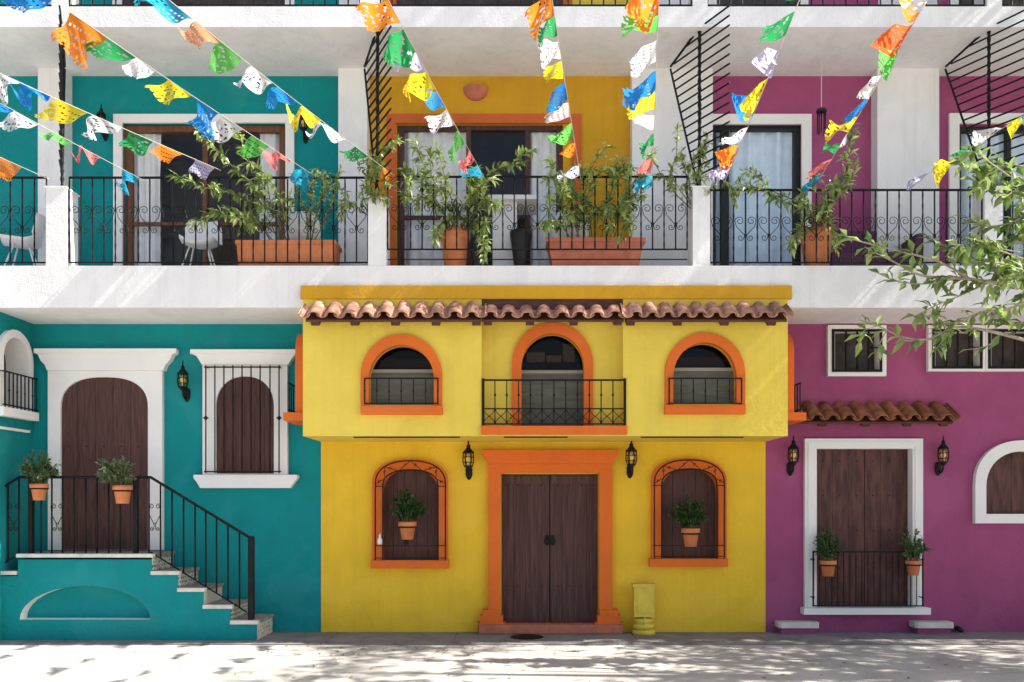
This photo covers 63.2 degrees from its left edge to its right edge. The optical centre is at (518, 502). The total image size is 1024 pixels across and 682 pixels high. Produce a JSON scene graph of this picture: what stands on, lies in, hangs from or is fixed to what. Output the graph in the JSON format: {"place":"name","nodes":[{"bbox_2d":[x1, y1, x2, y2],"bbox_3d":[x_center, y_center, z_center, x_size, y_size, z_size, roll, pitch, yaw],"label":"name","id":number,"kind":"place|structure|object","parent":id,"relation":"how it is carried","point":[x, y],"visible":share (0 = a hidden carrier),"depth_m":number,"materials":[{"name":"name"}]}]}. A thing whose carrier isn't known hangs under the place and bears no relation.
{"place":"outdoors","nodes":[
{"label":"outdoors","id":0,"kind":"place"},
{"bbox_2d":[0,633,1023,681],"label":"road","id":1,"kind":"structure","parent":0,"point":[457,663],"depth_m":8.91,"materials":[{"name":"grey concrete"}]},
{"bbox_2d":[0,635,1019,681],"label":"fallen leaves","id":2,"kind":"object","parent":1,"relation":"on","point":[479,652],"visible":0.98,"depth_m":9.57,"materials":[{"name":"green plant"}]},
{"bbox_2d":[833,138,1023,361],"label":"street tree","id":3,"kind":"object","parent":1,"relation":"on","point":[1006,272],"visible":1,"depth_m":8.68,"materials":[{"name":"green plant"}]},
{"bbox_2d":[0,632,1023,644],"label":"pavement","id":4,"kind":"structure","parent":0,"point":[628,638],"depth_m":10.39,"materials":[{"name":"concrete"}]},
{"bbox_2d":[0,312,320,640],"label":"teal house","id":5,"kind":"structure","parent":4,"relation":"on","point":[211,530],"depth_m":10.97,"materials":[{"name":"paint"}]},
{"bbox_2d":[0,330,38,420],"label":"side window","id":6,"kind":"structure","parent":5,"relation":"in","point":[17,378],"depth_m":10.75,"materials":[{"name":"white paint"}]},
{"bbox_2d":[17,449,61,499],"bbox_3d":[-5.955,-0.353,10.317,0.547,0.645,0.427,0,0,0],"label":"potted herb","id":7,"kind":"object","parent":5,"relation":"on","point":[40,473],"visible":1,"depth_m":10.30,"materials":[{"name":"plant"}]},
{"bbox_2d":[62,377,147,549],"bbox_3d":[-5.460,-0.526,11.010,1.158,2.299,0.100,0,0,0],"label":"door","id":8,"kind":"structure","parent":5,"relation":"in","point":[106,418],"depth_m":10.97,"materials":[{"name":"brown wood"}]},
{"bbox_2d":[95,455,141,503],"bbox_3d":[-4.973,-0.295,10.334,0.560,0.610,0.478,0,0,-10],"label":"potted herb","id":9,"kind":"object","parent":5,"relation":"on","point":[121,480],"visible":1,"depth_m":10.27,"materials":[{"name":"plant"}]},
{"bbox_2d":[177,360,189,401],"bbox_3d":[-4.378,-1.596,10.903,0.156,0.528,0.221,0,0,0],"label":"wall lantern","id":10,"kind":"object","parent":5,"relation":"attached to","point":[182,372],"depth_m":10.85,"materials":[{"name":"black metal"}]},
{"bbox_2d":[190,349,298,487],"bbox_3d":[-3.584,-1.099,11.000,1.408,1.810,0.299,0,0,0],"label":"window","id":11,"kind":"structure","parent":5,"relation":"in","point":[245,392],"depth_m":10.95,"materials":[{"name":"white wood"}]},
{"bbox_2d":[0,0,1023,323],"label":"apartment building","id":12,"kind":"structure","parent":4,"relation":"on","point":[108,252],"depth_m":11.05,"materials":[{"name":"white paint"}]},
{"bbox_2d":[0,213,45,265],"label":"chair","id":13,"kind":"object","parent":12,"relation":"on","point":[40,228],"visible":0.81,"depth_m":10.61,"materials":[{"name":"white plastic"}]},
{"bbox_2d":[0,157,47,180],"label":"paper bunting","id":14,"kind":"object","parent":12,"relation":"hanging from","point":[11,164],"visible":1,"depth_m":9.29,"materials":[{"name":"orange paper"}]},
{"bbox_2d":[0,103,144,195],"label":"paper bunting","id":15,"kind":"object","parent":12,"relation":"hanging from","point":[11,120],"visible":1,"depth_m":8.12,"materials":[{"name":"multicoloured paper"}]},
{"bbox_2d":[96,104,107,140],"bbox_3d":[-5.572,-5.103,11.159,0.133,0.448,0.188,0,0,0],"label":"wall lantern","id":16,"kind":"object","parent":12,"relation":"attached to","point":[101,114],"depth_m":11.12,"materials":[{"name":"black metal"}]},
{"bbox_2d":[0,73,219,179],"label":"paper bunting","id":17,"kind":"object","parent":12,"relation":"hanging from","point":[102,123],"visible":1,"depth_m":7.99,"materials":[{"name":"multicoloured paper"}]},
{"bbox_2d":[2,0,314,192],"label":"paper bunting","id":18,"kind":"object","parent":12,"relation":"hanging from","point":[114,48],"visible":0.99,"depth_m":6.64,"materials":[{"name":"multicoloured paper"}]},
{"bbox_2d":[179,221,222,265],"bbox_3d":[-4.095,-3.280,10.720,0.490,0.826,0.484,0,0,-8],"label":"chair","id":19,"kind":"object","parent":12,"relation":"on","point":[202,240],"visible":0.67,"depth_m":10.84,"materials":[{"name":"white plastic"}]},
{"bbox_2d":[112,0,294,3],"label":"upper door","id":20,"kind":"structure","parent":12,"relation":"in","point":[113,1],"depth_m":11.24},
{"bbox_2d":[113,114,294,265],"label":"balcony door","id":21,"kind":"structure","parent":12,"relation":"in","point":[182,139],"depth_m":11.41,"materials":[{"name":"brown wood"}]},
{"bbox_2d":[165,122,343,265],"bbox_3d":[-3.156,-3.700,10.046,2.175,1.649,1.067,0,0,0],"label":"planter box","id":22,"kind":"object","parent":12,"relation":"on","point":[251,220],"visible":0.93,"depth_m":10.16,"materials":[{"name":"ceramic"}]},
{"bbox_2d":[133,0,396,188],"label":"paper bunting","id":23,"kind":"object","parent":12,"relation":"hanging from","point":[228,63],"visible":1,"depth_m":6.71,"materials":[{"name":"multicoloured paper"}]},
{"bbox_2d":[284,211,320,239],"bbox_3d":[-2.736,-3.280,10.780,0.490,0.826,0.484,0,0,10],"label":"chair","id":24,"kind":"object","parent":12,"relation":"on","point":[294,235],"visible":0.23,"depth_m":10.59,"materials":[{"name":"white plastic"}]},
{"bbox_2d":[298,112,307,143],"bbox_3d":[-2.874,-5.070,11.159,0.133,0.448,0.188,0,0,0],"label":"wall lantern","id":25,"kind":"object","parent":12,"relation":"attached to","point":[303,128],"depth_m":11.12,"materials":[{"name":"black metal"}]},
{"bbox_2d":[333,134,404,223],"bbox_3d":[-1.828,-3.583,10.018,0.744,1.425,1.078,0,0,-28],"label":"plant","id":26,"kind":"object","parent":12,"relation":"on","point":[369,177],"visible":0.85,"depth_m":10.01,"materials":[{"name":"green plant"}]},
{"bbox_2d":[355,0,487,182],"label":"paper bunting","id":27,"kind":"object","parent":12,"relation":"hanging from","point":[426,94],"visible":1,"depth_m":6.38,"materials":[{"name":"multicoloured paper"}]},
{"bbox_2d":[394,132,538,265],"bbox_3d":[-0.614,-3.614,10.106,1.733,1.668,1.031,0,0,0],"label":"potted plant","id":28,"kind":"object","parent":12,"relation":"on","point":[473,191],"visible":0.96,"depth_m":10.08,"materials":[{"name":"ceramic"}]},
{"bbox_2d":[463,84,487,100],"bbox_3d":[-0.578,-5.507,11.186,0.340,0.170,0.128,0,0,0],"label":"wall sconce","id":29,"kind":"object","parent":12,"relation":"attached to","point":[475,92],"depth_m":11.17,"materials":[{"name":"ceramic"}]},
{"bbox_2d":[470,241,487,265],"bbox_3d":[-0.493,-3.051,10.400,0.240,0.360,0.234,0,0,0],"label":"planter pot","id":30,"kind":"object","parent":12,"relation":"on","point":[473,245],"visible":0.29,"depth_m":10.31,"materials":[{"name":"black ceramic"}]},
{"bbox_2d":[389,0,571,3],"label":"upper door","id":31,"kind":"structure","parent":12,"relation":"in","point":[394,1],"depth_m":11.24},
{"bbox_2d":[386,114,580,265],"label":"balcony door","id":32,"kind":"structure","parent":12,"relation":"in","point":[487,145],"depth_m":11.39,"materials":[{"name":"orange"}]},
{"bbox_2d":[510,228,531,265],"bbox_3d":[0.031,-3.151,10.550,0.290,0.560,0.283,0,0,0],"label":"tall vase","id":33,"kind":"object","parent":12,"relation":"on","point":[520,244],"visible":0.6,"depth_m":10.46,"materials":[{"name":"black ceramic"}]},
{"bbox_2d":[525,0,580,182],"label":"paper bunting","id":34,"kind":"object","parent":12,"relation":"hanging from","point":[534,11],"visible":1,"depth_m":6.47,"materials":[{"name":"multicoloured paper"}]},
{"bbox_2d":[552,211,588,236],"bbox_3d":[0.644,-3.280,10.780,0.490,0.826,0.484,0,0,-10],"label":"chair","id":35,"kind":"object","parent":12,"relation":"on","point":[563,233],"visible":0.09,"depth_m":10.59,"materials":[{"name":"white plastic"}]},
{"bbox_2d":[534,142,659,265],"bbox_3d":[0.906,-3.594,9.999,1.454,1.437,1.160,0,0,0],"label":"planter box","id":36,"kind":"object","parent":12,"relation":"on","point":[626,203],"visible":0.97,"depth_m":10.13,"materials":[{"name":"ceramic"}]},
{"bbox_2d":[621,0,658,194],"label":"paper bunting","id":37,"kind":"object","parent":12,"relation":"hanging from","point":[641,24],"visible":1,"depth_m":6.43,"materials":[{"name":"multicoloured paper"}]},
{"bbox_2d":[644,121,740,210],"bbox_3d":[2.102,-3.693,10.088,1.059,1.644,0.706,0,0,-33],"label":"plant pot","id":38,"kind":"object","parent":12,"relation":"on","point":[678,157],"visible":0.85,"depth_m":10.09,"materials":[{"name":"plant"}]},
{"bbox_2d":[708,0,799,184],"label":"paper bunting","id":39,"kind":"object","parent":12,"relation":"hanging from","point":[741,103],"visible":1,"depth_m":6.85,"materials":[{"name":"multicoloured paper"}]},
{"bbox_2d":[708,0,807,3],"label":"upper door","id":40,"kind":"structure","parent":12,"relation":"in","point":[709,1],"depth_m":11.24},
{"bbox_2d":[713,114,811,265],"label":"balcony door","id":41,"kind":"structure","parent":12,"relation":"in","point":[774,151],"depth_m":11.39,"materials":[{"name":"white plastic"}]},
{"bbox_2d":[732,116,860,265],"bbox_3d":[3.398,-3.727,9.943,1.503,1.736,1.061,0,0,-23],"label":"plant pot","id":42,"kind":"object","parent":12,"relation":"on","point":[837,188],"visible":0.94,"depth_m":10.09,"materials":[{"name":"ceramic"}]},
{"bbox_2d":[816,58,826,136],"bbox_3d":[3.927,-5.245,10.800,0.140,1.032,0.133,0,0,0],"label":"wind chime","id":43,"kind":"object","parent":12,"relation":"hanging from","point":[821,110],"visible":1,"depth_m":10.79,"materials":[{"name":"black metal"}]},
{"bbox_2d":[802,0,927,194],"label":"paper bunting","id":44,"kind":"object","parent":12,"relation":"hanging from","point":[884,43],"visible":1,"depth_m":6.13,"materials":[{"name":"multicoloured paper"}]},
{"bbox_2d":[829,231,922,265],"bbox_3d":[4.578,-3.240,10.930,1.154,0.739,0.600,0,0,0],"label":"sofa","id":45,"kind":"object","parent":12,"relation":"on","point":[846,254],"visible":0.14,"depth_m":10.65,"materials":[{"name":"fabric"}]},
{"bbox_2d":[907,114,1023,189],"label":"paper bunting","id":46,"kind":"object","parent":12,"relation":"hanging from","point":[940,169],"visible":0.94,"depth_m":8.47,"materials":[{"name":"multicoloured paper"}]},
{"bbox_2d":[948,0,1022,3],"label":"upper door","id":47,"kind":"structure","parent":12,"relation":"in","point":[951,1],"depth_m":11.24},
{"bbox_2d":[948,113,1023,265],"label":"balcony door","id":48,"kind":"structure","parent":12,"relation":"in","point":[957,136],"depth_m":11.30,"materials":[{"name":"white plastic"}]},
{"bbox_2d":[510,634,542,639],"bbox_3d":[0.105,1.702,10.580,0.420,0.007,0.420,0,0,0],"label":"manhole cover","id":49,"kind":"object","parent":4,"relation":"on","point":[526,636],"visible":1,"depth_m":10.58,"materials":[{"name":"black metal"}]},
{"bbox_2d":[283,285,805,633],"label":"yellow house","id":50,"kind":"structure","parent":4,"relation":"on","point":[549,403],"depth_m":10.82,"materials":[{"name":"paint"}]},
{"bbox_2d":[283,334,302,424],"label":"flank window","id":51,"kind":"structure","parent":50,"relation":"in","point":[295,417],"depth_m":10.31,"materials":[{"name":"orange paint"}]},
{"bbox_2d":[377,534,381,543],"bbox_3d":[-1.803,0.470,10.830,0.072,0.140,0.068,0,0,0],"label":"bottle","id":52,"kind":"object","parent":50,"relation":"in","point":[379,540],"visible":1,"depth_m":10.81,"materials":[{"name":"white plastic"}]},
{"bbox_2d":[361,334,442,414],"bbox_3d":[-1.406,-1.544,10.161,0.988,0.968,0.432,0,0,0],"label":"window","id":53,"kind":"structure","parent":50,"relation":"in","point":[402,376],"depth_m":10.18,"materials":[{"name":"orange paint"}]},
{"bbox_2d":[385,487,429,539],"bbox_3d":[-1.433,0.132,10.773,0.577,0.682,0.405,0,0,0],"label":"potted herb","id":54,"kind":"object","parent":50,"relation":"on","point":[410,510],"visible":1,"depth_m":10.71,"materials":[{"name":"plant"}]},
{"bbox_2d":[370,459,448,568],"bbox_3d":[-1.425,0.144,10.993,1.021,1.432,0.345,0,0,0],"label":"window","id":55,"kind":"structure","parent":50,"relation":"in","point":[427,481],"depth_m":11.04,"materials":[{"name":"orange paint"}]},
{"bbox_2d":[462,441,473,479],"bbox_3d":[-0.654,-0.566,10.893,0.156,0.528,0.221,0,0,0],"label":"wall lantern","id":56,"kind":"object","parent":50,"relation":"attached to","point":[468,450],"depth_m":10.84,"materials":[{"name":"black metal"}]},
{"bbox_2d":[501,474,549,622],"bbox_3d":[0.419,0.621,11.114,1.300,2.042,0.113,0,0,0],"label":"door leaf","id":57,"kind":"structure","parent":50,"relation":"in","point":[525,498],"depth_m":11.09,"materials":[{"name":"brown wood"}]},
{"bbox_2d":[512,322,592,425],"bbox_3d":[0.418,-1.587,10.444,0.999,1.268,0.365,0,0,0],"label":"balcony window","id":58,"kind":"structure","parent":50,"relation":"in","point":[549,357],"depth_m":10.44,"materials":[{"name":"orange paint"}]},
{"bbox_2d":[550,474,597,622],"bbox_3d":[0.738,0.617,11.099,0.648,2.033,0.083,0,0,0],"label":"door leaf","id":59,"kind":"structure","parent":50,"relation":"in","point":[573,497],"depth_m":11.09,"materials":[{"name":"brown wood"}]},
{"bbox_2d":[625,441,636,477],"bbox_3d":[1.469,-0.587,10.893,0.156,0.528,0.221,0,0,0],"label":"wall lantern","id":60,"kind":"object","parent":50,"relation":"attached to","point":[631,456],"depth_m":10.84,"materials":[{"name":"black metal"}]},
{"bbox_2d":[648,458,727,566],"bbox_3d":[2.225,0.128,10.993,1.021,1.422,0.345,0,0,0],"label":"window","id":61,"kind":"structure","parent":50,"relation":"in","point":[706,480],"depth_m":10.93,"materials":[{"name":"orange paint"}]},
{"bbox_2d":[668,491,709,546],"bbox_3d":[2.201,0.202,10.750,0.530,0.722,0.424,0,0,0],"label":"potted herb","id":62,"kind":"object","parent":50,"relation":"on","point":[691,518],"visible":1,"depth_m":10.70,"materials":[{"name":"plant"}]},
{"bbox_2d":[664,332,745,414],"bbox_3d":[2.240,-1.556,10.161,0.971,0.983,0.432,0,0,0],"label":"window","id":63,"kind":"structure","parent":50,"relation":"in","point":[699,374],"depth_m":10.11,"materials":[{"name":"orange paint"}]},
{"bbox_2d":[788,334,805,424],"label":"flank window","id":64,"kind":"structure","parent":50,"relation":"in","point":[794,416],"depth_m":10.31,"materials":[{"name":"orange paint"}]},
{"bbox_2d":[631,583,655,635],"bbox_3d":[1.627,1.379,10.840,0.300,0.655,0.295,0,0,0],"label":"pedestal","id":65,"kind":"object","parent":4,"relation":"on","point":[643,604],"visible":1,"depth_m":10.75,"materials":[{"name":"paint"}]},
{"bbox_2d":[766,324,1023,633],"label":"purple house","id":66,"kind":"structure","parent":4,"relation":"on","point":[866,483],"depth_m":11.01,"materials":[{"name":"paint"}]},
{"bbox_2d":[787,435,798,475],"bbox_3d":[3.584,-0.620,10.903,0.156,0.528,0.221,0,0,0],"label":"wall lantern","id":67,"kind":"object","parent":66,"relation":"attached to","point":[793,446],"depth_m":10.85,"materials":[{"name":"black metal"}]},
{"bbox_2d":[812,529,841,575],"bbox_3d":[3.993,0.640,10.766,0.372,0.613,0.356,0,0,0],"label":"potted herb","id":68,"kind":"object","parent":66,"relation":"on","point":[828,563],"visible":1,"depth_m":10.72,"materials":[{"name":"plant"}]},
{"bbox_2d":[826,325,886,376],"bbox_3d":[4.450,-2.001,11.025,0.768,0.671,0.200,0,0,0],"label":"upper window","id":69,"kind":"structure","parent":66,"relation":"in","point":[841,361],"depth_m":10.94,"materials":[{"name":"white metal"}]},
{"bbox_2d":[817,449,907,604],"bbox_3d":[4.607,0.337,11.101,1.279,2.153,0.059,0,0,0],"label":"door","id":70,"kind":"structure","parent":66,"relation":"in","point":[862,494],"depth_m":11.08,"materials":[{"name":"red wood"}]},
{"bbox_2d":[898,527,933,575],"bbox_3d":[5.111,0.623,10.761,0.418,0.625,0.374,0,0,0],"label":"potted herb","id":71,"kind":"object","parent":66,"relation":"on","point":[913,564],"visible":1,"depth_m":10.71,"materials":[{"name":"plant"}]},
{"bbox_2d":[935,435,948,475],"bbox_3d":[5.537,-0.620,10.903,0.156,0.528,0.221,0,0,0],"label":"wall lantern","id":72,"kind":"object","parent":66,"relation":"attached to","point":[940,465],"depth_m":10.85,"materials":[{"name":"black metal"}]},
{"bbox_2d":[926,325,984,371],"bbox_3d":[5.772,-2.033,11.025,0.773,0.606,0.200,0,0,0],"label":"upper window","id":73,"kind":"structure","parent":66,"relation":"in","point":[964,361],"depth_m":10.98,"materials":[{"name":"white metal"}]},
{"bbox_2d":[973,440,1023,522],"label":"arched window","id":74,"kind":"structure","parent":66,"relation":"in","point":[998,476],"depth_m":11.07,"materials":[{"name":"white wood"}]},
{"bbox_2d":[984,325,1023,371],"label":"upper window","id":75,"kind":"structure","parent":66,"relation":"in","point":[1008,355],"depth_m":11.11,"materials":[{"name":"white metal"}]},
{"bbox_2d":[488,195,536,265],"bbox_3d":[-0.075,-3.396,10.900,0.625,1.050,0.600,0,0,0],"label":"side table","id":76,"kind":"object","parent":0,"point":[497,235],"visible":0.57,"depth_m":10.70,"materials":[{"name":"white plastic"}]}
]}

